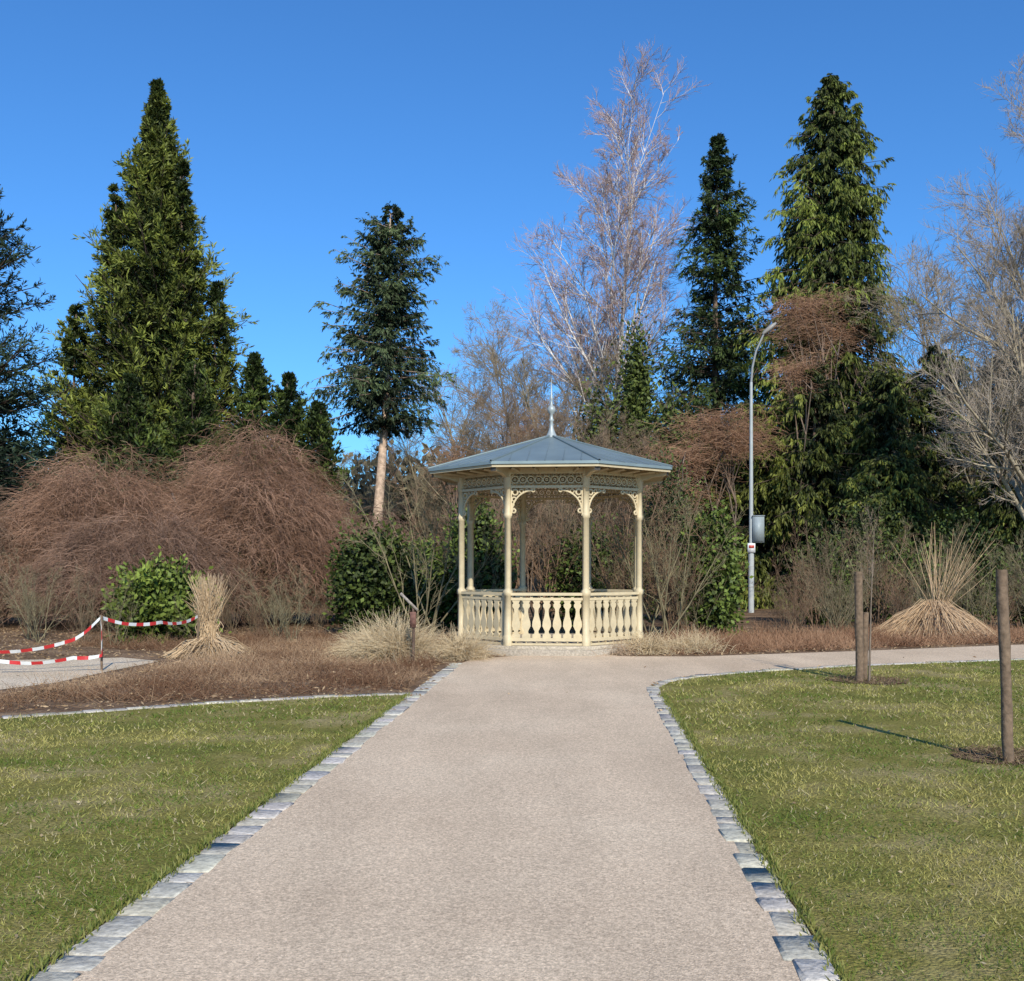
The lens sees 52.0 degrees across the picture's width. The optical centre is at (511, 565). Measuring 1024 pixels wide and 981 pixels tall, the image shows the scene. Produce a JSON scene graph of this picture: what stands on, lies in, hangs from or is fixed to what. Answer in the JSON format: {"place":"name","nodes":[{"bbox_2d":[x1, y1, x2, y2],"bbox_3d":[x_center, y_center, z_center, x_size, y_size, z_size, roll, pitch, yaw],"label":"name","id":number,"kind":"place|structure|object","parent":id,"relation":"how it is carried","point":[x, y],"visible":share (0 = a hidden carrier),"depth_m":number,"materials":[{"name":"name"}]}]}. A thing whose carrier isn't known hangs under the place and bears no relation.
{"place":"outdoors","nodes":[
{"label":"outdoors","id":0,"kind":"place"},
{"bbox_2d":[0,657,157,689],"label":"sandy path","id":1,"kind":"structure","parent":0,"point":[9,673],"depth_m":16.17,"materials":[{"name":"beige sand"}]},
{"bbox_2d":[0,693,399,980],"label":"lawn","id":2,"kind":"structure","parent":0,"point":[217,761],"depth_m":7.53,"materials":[{"name":"green plant"}]},
{"bbox_2d":[0,582,1023,980],"bbox_3d":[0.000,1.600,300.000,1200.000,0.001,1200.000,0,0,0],"label":"ground","id":3,"kind":"structure","parent":0,"point":[758,616],"depth_m":19.20,"materials":[{"name":"soil"}]},
{"bbox_2d":[0,547,60,638],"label":"bare shrub","id":4,"kind":"object","parent":3,"relation":"on","point":[30,623],"visible":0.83,"depth_m":22.96,"materials":[{"name":"brown plant"}]},
{"bbox_2d":[0,486,65,627],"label":"weeping shrub","id":5,"kind":"object","parent":3,"relation":"on","point":[8,546],"visible":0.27,"depth_m":26.80,"materials":[{"name":"brown plant"}]},
{"bbox_2d":[0,562,86,642],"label":"bare shrub","id":6,"kind":"object","parent":3,"relation":"on","point":[28,607],"visible":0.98,"depth_m":21.95,"materials":[{"name":"brown plant"}]},
{"bbox_2d":[0,184,109,523],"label":"pine tree","id":7,"kind":"object","parent":3,"relation":"on","point":[13,450],"visible":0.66,"depth_m":33.82,"materials":[{"name":"green plant"}]},
{"bbox_2d":[57,567,106,644],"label":"bare shrub","id":8,"kind":"object","parent":3,"relation":"on","point":[86,621],"visible":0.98,"depth_m":21.62,"materials":[{"name":"brown plant"}]},
{"bbox_2d":[0,412,227,628],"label":"weeping shrub","id":9,"kind":"object","parent":3,"relation":"on","point":[41,509],"visible":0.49,"depth_m":27.36,"materials":[{"name":"brown plant"}]},
{"bbox_2d":[64,373,180,530],"bbox_3d":[-14.168,-2.584,39.173,6.852,9.232,7.020,0,0,25],"label":"yew tree","id":10,"kind":"object","parent":3,"relation":"on","point":[135,414],"visible":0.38,"depth_m":38.53,"materials":[{"name":"green plant"}]},
{"bbox_2d":[1,494,275,634],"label":"weeping shrub","id":11,"kind":"object","parent":3,"relation":"on","point":[73,542],"visible":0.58,"depth_m":25.50,"materials":[{"name":"brown plant"}]},
{"bbox_2d":[10,78,285,542],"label":"thuja tree","id":12,"kind":"object","parent":3,"relation":"on","point":[147,314],"visible":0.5,"depth_m":43.78,"materials":[{"name":"green plant"}]},
{"bbox_2d":[56,432,244,611],"bbox_3d":[-12.625,-1.483,36.326,8.338,6.582,5.090,0,0,0],"label":"bare shrub","id":13,"kind":"object","parent":3,"relation":"on","point":[160,475],"depth_m":35.43,"materials":[{"name":"brown plant"}]},
{"bbox_2d":[91,545,230,644],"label":"rhododendron shrub","id":14,"kind":"object","parent":3,"relation":"on","point":[158,587],"visible":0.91,"depth_m":21.39,"materials":[{"name":"green plant"}]},
{"bbox_2d":[151,360,241,571],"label":"yew tree","id":15,"kind":"object","parent":3,"relation":"on","point":[194,408],"visible":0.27,"depth_m":40.63,"materials":[{"name":"green plant"}]},
{"bbox_2d":[2,693,404,718],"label":"stone kerb","id":16,"kind":"structure","parent":3,"relation":"on","point":[169,705],"depth_m":12.03,"materials":[{"name":"grey stone"}]},
{"bbox_2d":[163,570,256,659],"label":"tied grass","id":17,"kind":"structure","parent":3,"relation":"on","point":[208,610],"depth_m":18.47,"materials":[{"name":"beige plant"}]},
{"bbox_2d":[0,623,455,711],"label":"dead perennials","id":18,"kind":"object","parent":3,"relation":"on","point":[238,662],"visible":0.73,"depth_m":15.06,"materials":[{"name":"brown plant"}]},
{"bbox_2d":[29,663,461,980],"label":"stone kerb","id":19,"kind":"structure","parent":3,"relation":"on","point":[110,934],"depth_m":5.54,"materials":[{"name":"grey stone"}]},
{"bbox_2d":[133,405,368,629],"bbox_3d":[-7.028,-1.287,28.647,7.135,6.274,6.067,0,0,0],"label":"weeping shrub","id":20,"kind":"object","parent":3,"relation":"on","point":[296,496],"visible":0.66,"depth_m":27.36,"materials":[{"name":"brown plant"}]},
{"bbox_2d":[213,351,288,603],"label":"yew tree","id":21,"kind":"object","parent":3,"relation":"on","point":[255,379],"visible":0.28,"depth_m":41.60,"materials":[{"name":"green plant"}]},
{"bbox_2d":[235,371,311,606],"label":"yew tree","id":22,"kind":"object","parent":3,"relation":"on","point":[284,410],"visible":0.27,"depth_m":40.67,"materials":[{"name":"green plant"}]},
{"bbox_2d":[234,560,313,636],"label":"bare shrub","id":23,"kind":"object","parent":3,"relation":"on","point":[290,603],"visible":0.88,"depth_m":22.90,"materials":[{"name":"brown plant"}]},
{"bbox_2d":[263,576,321,641],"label":"bare shrub","id":24,"kind":"object","parent":3,"relation":"on","point":[283,614],"visible":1,"depth_m":21.66,"materials":[{"name":"brown plant"}]},
{"bbox_2d":[263,400,367,607],"bbox_3d":[-7.635,-2.273,40.036,5.036,8.180,4.274,0,0,0],"label":"yew tree","id":25,"kind":"object","parent":3,"relation":"on","point":[318,429],"visible":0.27,"depth_m":39.73,"materials":[{"name":"green plant"}]},
{"bbox_2d":[255,496,430,626],"bbox_3d":[-4.424,-0.114,28.996,5.599,3.880,4.927,0,0,0],"label":"weeping shrub","id":26,"kind":"object","parent":3,"relation":"on","point":[356,518],"visible":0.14,"depth_m":28.29,"materials":[{"name":"brown plant"}]},
{"bbox_2d":[331,442,417,531],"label":"bare tree","id":27,"kind":"object","parent":3,"relation":"on","point":[361,482],"visible":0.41,"depth_m":58.77,"materials":[{"name":"brown plant"}]},
{"bbox_2d":[313,505,437,633],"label":"laurel shrub","id":28,"kind":"object","parent":3,"relation":"on","point":[361,579],"visible":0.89,"depth_m":23.20,"materials":[{"name":"green plant"}]},
{"bbox_2d":[299,200,463,528],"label":"pine tree","id":29,"kind":"object","parent":3,"relation":"on","point":[394,304],"visible":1,"depth_m":44.45,"materials":[{"name":"green plant"}]},
{"bbox_2d":[318,604,466,663],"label":"ornamental grass","id":30,"kind":"object","parent":3,"relation":"on","point":[392,639],"depth_m":17.58,"materials":[{"name":"beige plant"}]},
{"bbox_2d":[351,412,481,557],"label":"bare tree","id":31,"kind":"object","parent":3,"relation":"on","point":[414,476],"visible":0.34,"depth_m":54.20,"materials":[{"name":"brown plant"}]},
{"bbox_2d":[379,533,457,630],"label":"laurel shrub","id":32,"kind":"object","parent":3,"relation":"on","point":[429,552],"visible":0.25,"depth_m":25.48,"materials":[{"name":"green plant"}]},
{"bbox_2d":[322,458,518,635],"bbox_3d":[-1.906,-0.334,22.328,3.862,3.894,3.255,0,0,30],"label":"bare shrub","id":33,"kind":"object","parent":3,"relation":"on","point":[429,584],"visible":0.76,"depth_m":22.01,"materials":[{"name":"brown plant"}]},
{"bbox_2d":[380,433,515,628],"bbox_3d":[-1.626,-0.856,27.405,3.614,4.946,3.705,0,0,4],"label":"bare shrub","id":34,"kind":"object","parent":3,"relation":"on","point":[456,622],"visible":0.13,"depth_m":26.61,"materials":[{"name":"brown plant"}]},
{"bbox_2d":[417,430,486,537],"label":"russet larch","id":35,"kind":"object","parent":3,"relation":"on","point":[455,496],"visible":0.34,"depth_m":42.08,"materials":[{"name":"brown plant"}]},
{"bbox_2d":[420,621,507,661],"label":"ornamental grass","id":36,"kind":"object","parent":3,"relation":"on","point":[471,653],"depth_m":17.88,"materials":[{"name":"beige plant"}]},
{"bbox_2d":[392,356,555,543],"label":"bare tree","id":37,"kind":"object","parent":3,"relation":"on","point":[465,425],"visible":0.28,"depth_m":50.66,"materials":[{"name":"brown plant"}]},
{"bbox_2d":[428,487,519,631],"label":"laurel shrub","id":38,"kind":"object","parent":3,"relation":"on","point":[451,596],"visible":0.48,"depth_m":25.19,"materials":[{"name":"green plant"}]},
{"bbox_2d":[17,356,956,589],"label":"distant trees","id":39,"kind":"object","parent":3,"relation":"on","point":[400,518],"visible":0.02,"depth_m":69.40,"materials":[{"name":"brown plant"}]},
{"bbox_2d":[448,363,571,584],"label":"bare tree","id":40,"kind":"object","parent":3,"relation":"on","point":[506,410],"visible":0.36,"depth_m":40.86,"materials":[{"name":"brown plant"}]},
{"bbox_2d":[0,625,1022,710],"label":"leaf litter","id":41,"kind":"object","parent":3,"relation":"on","point":[156,654],"visible":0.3,"depth_m":18.13,"materials":[{"name":"brown plant"}]},
{"bbox_2d":[0,490,1023,637],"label":"shrub thicket","id":42,"kind":"object","parent":3,"relation":"on","point":[806,607],"visible":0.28,"depth_m":25.26,"materials":[{"name":"brown plant"}]},
{"bbox_2d":[423,292,604,592],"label":"bare tree","id":43,"kind":"object","parent":3,"relation":"on","point":[498,339],"visible":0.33,"depth_m":60.32,"materials":[{"name":"brown plant"}]},
{"bbox_2d":[475,395,564,603],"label":"russet larch","id":44,"kind":"object","parent":3,"relation":"on","point":[526,576],"visible":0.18,"depth_m":43.82,"materials":[{"name":"brown plant"}]},
{"bbox_2d":[448,331,628,550],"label":"bare tree","id":45,"kind":"object","parent":3,"relation":"on","point":[526,372],"visible":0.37,"depth_m":47.45,"materials":[{"name":"brown plant"}]},
{"bbox_2d":[427,377,672,655],"bbox_3d":[0.770,-1.015,20.500,4.582,5.330,4.582,0,0,5],"label":"gazebo","id":46,"kind":"object","parent":3,"relation":"on","point":[551,459],"visible":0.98,"depth_m":19.14,"materials":[{"name":"wood"}]},
{"bbox_2d":[496,488,617,628],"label":"bare shrub","id":47,"kind":"object","parent":3,"relation":"on","point":[539,576],"visible":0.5,"depth_m":26.67,"materials":[{"name":"brown plant"}]},
{"bbox_2d":[477,272,643,597],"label":"bare tree","id":48,"kind":"object","parent":3,"relation":"on","point":[563,407],"visible":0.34,"depth_m":50.86,"materials":[{"name":"brown plant"}]},
{"bbox_2d":[514,383,650,553],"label":"bare tree","id":49,"kind":"object","parent":3,"relation":"on","point":[564,424],"visible":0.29,"depth_m":41.76,"materials":[{"name":"brown plant"}]},
{"bbox_2d":[512,431,654,621],"bbox_3d":[1.664,-0.886,28.189,2.860,5.003,4.945,0,0,38],"label":"bare shrub","id":50,"kind":"object","parent":3,"relation":"on","point":[570,517],"visible":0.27,"depth_m":27.30,"materials":[{"name":"brown plant"}]},
{"bbox_2d":[488,38,709,518],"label":"birch tree","id":51,"kind":"object","parent":3,"relation":"on","point":[628,263],"visible":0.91,"depth_m":49.07,"materials":[{"name":"grey plant"}]},
{"bbox_2d":[541,512,664,627],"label":"laurel shrub","id":52,"kind":"object","parent":3,"relation":"on","point":[578,577],"visible":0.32,"depth_m":26.66,"materials":[{"name":"green plant"}]},
{"bbox_2d":[568,343,653,545],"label":"ivy clad tree","id":53,"kind":"object","parent":3,"relation":"on","point":[600,408],"visible":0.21,"depth_m":44.59,"materials":[{"name":"green plant"}]},
{"bbox_2d":[556,459,691,633],"bbox_3d":[3.091,-0.529,24.904,3.133,4.286,3.211,0,0,-43],"label":"bare shrub","id":54,"kind":"object","parent":3,"relation":"on","point":[620,566],"visible":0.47,"depth_m":24.57,"materials":[{"name":"brown plant"}]},
{"bbox_2d":[610,626,687,656],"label":"ornamental grass","id":55,"kind":"object","parent":3,"relation":"on","point":[651,643],"depth_m":19.05,"materials":[{"name":"beige plant"}]},
{"bbox_2d":[592,416,706,566],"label":"bare tree","id":56,"kind":"object","parent":3,"relation":"on","point":[643,445],"visible":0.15,"depth_m":41.92,"materials":[{"name":"brown plant"}]},
{"bbox_2d":[612,299,700,578],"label":"ivy clad tree","id":57,"kind":"object","parent":3,"relation":"on","point":[637,373],"visible":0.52,"depth_m":45.66,"materials":[{"name":"green plant"}]},
{"bbox_2d":[609,359,722,565],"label":"bare tree","id":58,"kind":"object","parent":3,"relation":"on","point":[671,429],"visible":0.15,"depth_m":43.62,"materials":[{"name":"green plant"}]},
{"bbox_2d":[625,416,707,620],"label":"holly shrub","id":59,"kind":"object","parent":3,"relation":"on","point":[669,489],"visible":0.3,"depth_m":30.76,"materials":[{"name":"green plant"}]},
{"bbox_2d":[591,457,748,637],"bbox_3d":[3.184,-0.456,22.237,3.552,4.136,2.066,0,0,19],"label":"bare shrub","id":60,"kind":"object","parent":3,"relation":"on","point":[663,608],"visible":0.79,"depth_m":22.42,"materials":[{"name":"brown plant"}]},
{"bbox_2d":[612,482,748,636],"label":"bare shrub","id":61,"kind":"object","parent":3,"relation":"on","point":[673,601],"visible":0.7,"depth_m":23.21,"materials":[{"name":"brown plant"}]},
{"bbox_2d":[626,430,747,604],"bbox_3d":[6.194,-1.667,38.186,4.495,6.556,3.563,0,0,26],"label":"russet larch","id":62,"kind":"object","parent":3,"relation":"on","point":[684,453],"visible":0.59,"depth_m":37.93,"materials":[{"name":"brown plant"}]},
{"bbox_2d":[633,431,747,606],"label":"cypress tree","id":63,"kind":"object","parent":3,"relation":"on","point":[738,499],"visible":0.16,"depth_m":40.15,"materials":[{"name":"green plant"}]},
{"bbox_2d":[622,133,786,531],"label":"spruce tree","id":64,"kind":"object","parent":3,"relation":"on","point":[721,220],"visible":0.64,"depth_m":47.49,"materials":[{"name":"green plant"}]},
{"bbox_2d":[628,398,790,609],"bbox_3d":[7.306,-2.257,38.478,6.132,7.734,3.409,0,0,0],"label":"russet larch","id":65,"kind":"object","parent":3,"relation":"on","point":[725,439],"visible":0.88,"depth_m":38.34,"materials":[{"name":"brown plant"}]},
{"bbox_2d":[675,492,753,637],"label":"laurel shrub","id":66,"kind":"object","parent":3,"relation":"on","point":[721,615],"visible":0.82,"depth_m":23.24,"materials":[{"name":"green plant"}]},
{"bbox_2d":[695,399,806,609],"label":"cypress tree","id":67,"kind":"object","parent":3,"relation":"on","point":[762,570],"visible":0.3,"depth_m":40.12,"materials":[{"name":"green plant"}]},
{"bbox_2d":[748,322,776,612],"bbox_3d":[8.561,-3.378,35.984,1.022,9.955,0.352,0,0,0],"label":"street lamp","id":68,"kind":"object","parent":3,"relation":"on","point":[756,528],"visible":0.97,"depth_m":35.94,"materials":[{"name":"metal"}]},
{"bbox_2d":[754,342,840,554],"bbox_3d":[10.901,-3.541,40.129,3.308,10.302,3.279,0,0,29],"label":"russet larch","id":69,"kind":"object","parent":3,"relation":"on","point":[796,370],"visible":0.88,"depth_m":39.57,"materials":[{"name":"brown plant"}]},
{"bbox_2d":[738,361,869,609],"bbox_3d":[12.084,-2.290,39.965,7.658,11.058,6.384,0,0,-26],"label":"cypress tree","id":70,"kind":"object","parent":3,"relation":"on","point":[816,454],"visible":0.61,"depth_m":39.31,"materials":[{"name":"green plant"}]},
{"bbox_2d":[739,280,881,453],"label":"russet larch","id":71,"kind":"object","parent":3,"relation":"on","point":[802,320],"visible":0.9,"depth_m":42.27,"materials":[{"name":"brown plant"}]},
{"bbox_2d":[780,512,857,624],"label":"holly shrub","id":72,"kind":"object","parent":3,"relation":"on","point":[838,568],"visible":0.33,"depth_m":28.74,"materials":[{"name":"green plant"}]},
{"bbox_2d":[615,616,1023,653],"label":"dead perennials","id":73,"kind":"object","parent":3,"relation":"on","point":[807,639],"visible":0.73,"depth_m":21.29,"materials":[{"name":"brown plant"}]},
{"bbox_2d":[723,73,935,540],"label":"fir tree","id":74,"kind":"object","parent":3,"relation":"on","point":[843,199],"visible":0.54,"depth_m":43.95,"materials":[{"name":"green plant"}]},
{"bbox_2d":[646,658,1023,980],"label":"stone kerb","id":75,"kind":"structure","parent":3,"relation":"on","point":[808,962],"depth_m":5.54,"materials":[{"name":"grey stone"}]},
{"bbox_2d":[781,518,899,630],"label":"bare shrub","id":76,"kind":"object","parent":3,"relation":"on","point":[823,570],"visible":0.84,"depth_m":25.97,"materials":[{"name":"brown plant"}]},
{"bbox_2d":[818,464,927,620],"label":"shrub","id":77,"kind":"object","parent":3,"relation":"on","point":[884,533],"visible":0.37,"depth_m":30.64,"materials":[{"name":"brown plant"}]},
{"bbox_2d":[818,512,936,623],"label":"bare shrub","id":78,"kind":"object","parent":3,"relation":"on","point":[855,543],"visible":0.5,"depth_m":28.52,"materials":[{"name":"brown plant"}]},
{"bbox_2d":[836,516,930,627],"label":"bare shrub","id":79,"kind":"object","parent":3,"relation":"on","point":[886,605],"visible":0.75,"depth_m":26.77,"materials":[{"name":"brown plant"}]},
{"bbox_2d":[811,368,961,603],"bbox_3d":[14.255,-2.023,39.311,7.057,10.762,7.440,0,0,0],"label":"cypress tree","id":80,"kind":"object","parent":3,"relation":"on","point":[891,407],"visible":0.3,"depth_m":38.97,"materials":[{"name":"green plant"}]},
{"bbox_2d":[818,450,994,613],"bbox_3d":[12.918,-0.501,36.200,4.966,6.950,6.020,0,0,-42],"label":"cypress tree","id":81,"kind":"object","parent":3,"relation":"on","point":[905,473],"visible":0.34,"depth_m":35.32,"materials":[{"name":"green plant"}]},
{"bbox_2d":[872,540,959,619],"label":"holly shrub","id":82,"kind":"object","parent":3,"relation":"on","point":[911,567],"visible":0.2,"depth_m":27.75,"materials":[{"name":"green plant"}]},
{"bbox_2d":[838,270,1023,504],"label":"bare tree","id":83,"kind":"object","parent":3,"relation":"on","point":[968,469],"visible":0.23,"depth_m":40.81,"materials":[{"name":"brown plant"}]},
{"bbox_2d":[876,344,991,572],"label":"cypress tree","id":84,"kind":"object","parent":3,"relation":"on","point":[952,489],"visible":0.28,"depth_m":40.23,"materials":[{"name":"green plant"}]},
{"bbox_2d":[850,229,1017,441],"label":"bare tree","id":85,"kind":"object","parent":3,"relation":"on","point":[916,300],"visible":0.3,"depth_m":46.71,"materials":[{"name":"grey plant"}]},
{"bbox_2d":[871,522,1000,640],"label":"tied grass","id":86,"kind":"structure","parent":3,"relation":"on","point":[938,612],"depth_m":23.21,"materials":[{"name":"beige plant"}]},
{"bbox_2d":[887,55,1023,557],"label":"bare tree","id":87,"kind":"object","parent":3,"relation":"on","point":[1011,352],"visible":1,"depth_m":30.36,"materials":[{"name":"grey plant"}]},
{"bbox_2d":[913,486,1023,620],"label":"bare shrub","id":88,"kind":"object","parent":3,"relation":"on","point":[980,544],"visible":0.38,"depth_m":30.66,"materials":[{"name":"brown plant"}]},
{"bbox_2d":[926,425,1023,615],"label":"cypress tree","id":89,"kind":"object","parent":3,"relation":"on","point":[1010,516],"visible":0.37,"depth_m":35.50,"materials":[{"name":"green plant"}]},
{"bbox_2d":[932,523,1022,622],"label":"bare shrub","id":90,"kind":"object","parent":3,"relation":"on","point":[968,596],"visible":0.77,"depth_m":25.63,"materials":[{"name":"brown plant"}]},
{"bbox_2d":[933,222,1023,408],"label":"bare tree","id":91,"kind":"object","parent":3,"relation":"on","point":[973,300],"visible":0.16,"depth_m":45.43,"materials":[{"name":"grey plant"}]},
{"bbox_2d":[975,524,1023,627],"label":"holly shrub","id":92,"kind":"object","parent":3,"relation":"on","point":[1019,605],"visible":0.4,"depth_m":26.97,"materials":[{"name":"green plant"}]},
{"bbox_2d":[0,0,1023,488],"label":"sky","id":93,"kind":"structure","parent":0,"point":[301,119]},
{"bbox_2d":[73,645,1023,980],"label":"gravel path","id":94,"kind":"structure","parent":0,"point":[519,939],"depth_m":5.68,"materials":[{"name":"beige gravel"}]},
{"bbox_2d":[0,691,853,980],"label":"kerb edge grass","id":95,"kind":"structure","parent":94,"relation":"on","point":[736,807],"depth_m":5.67,"materials":[{"name":"green plant"}]},
{"bbox_2d":[660,625,743,653],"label":"ornamental grass","id":96,"kind":"object","parent":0,"point":[700,642],"depth_m":19.37,"materials":[{"name":"beige plant"}]},
{"bbox_2d":[659,659,1023,980],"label":"lawn","id":97,"kind":"structure","parent":0,"point":[938,961],"depth_m":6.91,"materials":[{"name":"green plant"}]},
{"bbox_2d":[825,677,906,684],"bbox_3d":[4.959,1.588,14.574,1.002,0.001,1.006,0,0,-26],"label":"mulch bed","id":98,"kind":"object","parent":97,"relation":"on","point":[867,681],"visible":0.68,"depth_m":14.44,"materials":[{"name":"brown soil"}]},
{"bbox_2d":[854,572,863,680],"bbox_3d":[4.794,0.840,14.500,0.125,1.521,0.118,0,0,0],"label":"wooden stake","id":99,"kind":"object","parent":98,"relation":"on","point":[858,628],"visible":0.97,"depth_m":14.46,"materials":[{"name":"brown wood"}]},
{"bbox_2d":[858,504,882,680],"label":"young tree","id":100,"kind":"object","parent":98,"relation":"on","point":[872,564],"visible":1,"depth_m":14.43,"materials":[{"name":"brown plant"}]},
{"bbox_2d":[944,740,1023,766],"bbox_3d":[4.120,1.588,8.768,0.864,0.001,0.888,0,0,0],"label":"mulch bed","id":101,"kind":"object","parent":97,"relation":"on","point":[964,757],"visible":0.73,"depth_m":8.80,"materials":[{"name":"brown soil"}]},
{"bbox_2d":[996,570,1013,763],"bbox_3d":[3.992,0.815,8.500,0.139,1.573,0.092,0,0,0],"label":"wooden stake","id":102,"kind":"object","parent":101,"relation":"on","point":[1004,637],"visible":0.96,"depth_m":8.46,"materials":[{"name":"brown wood"}]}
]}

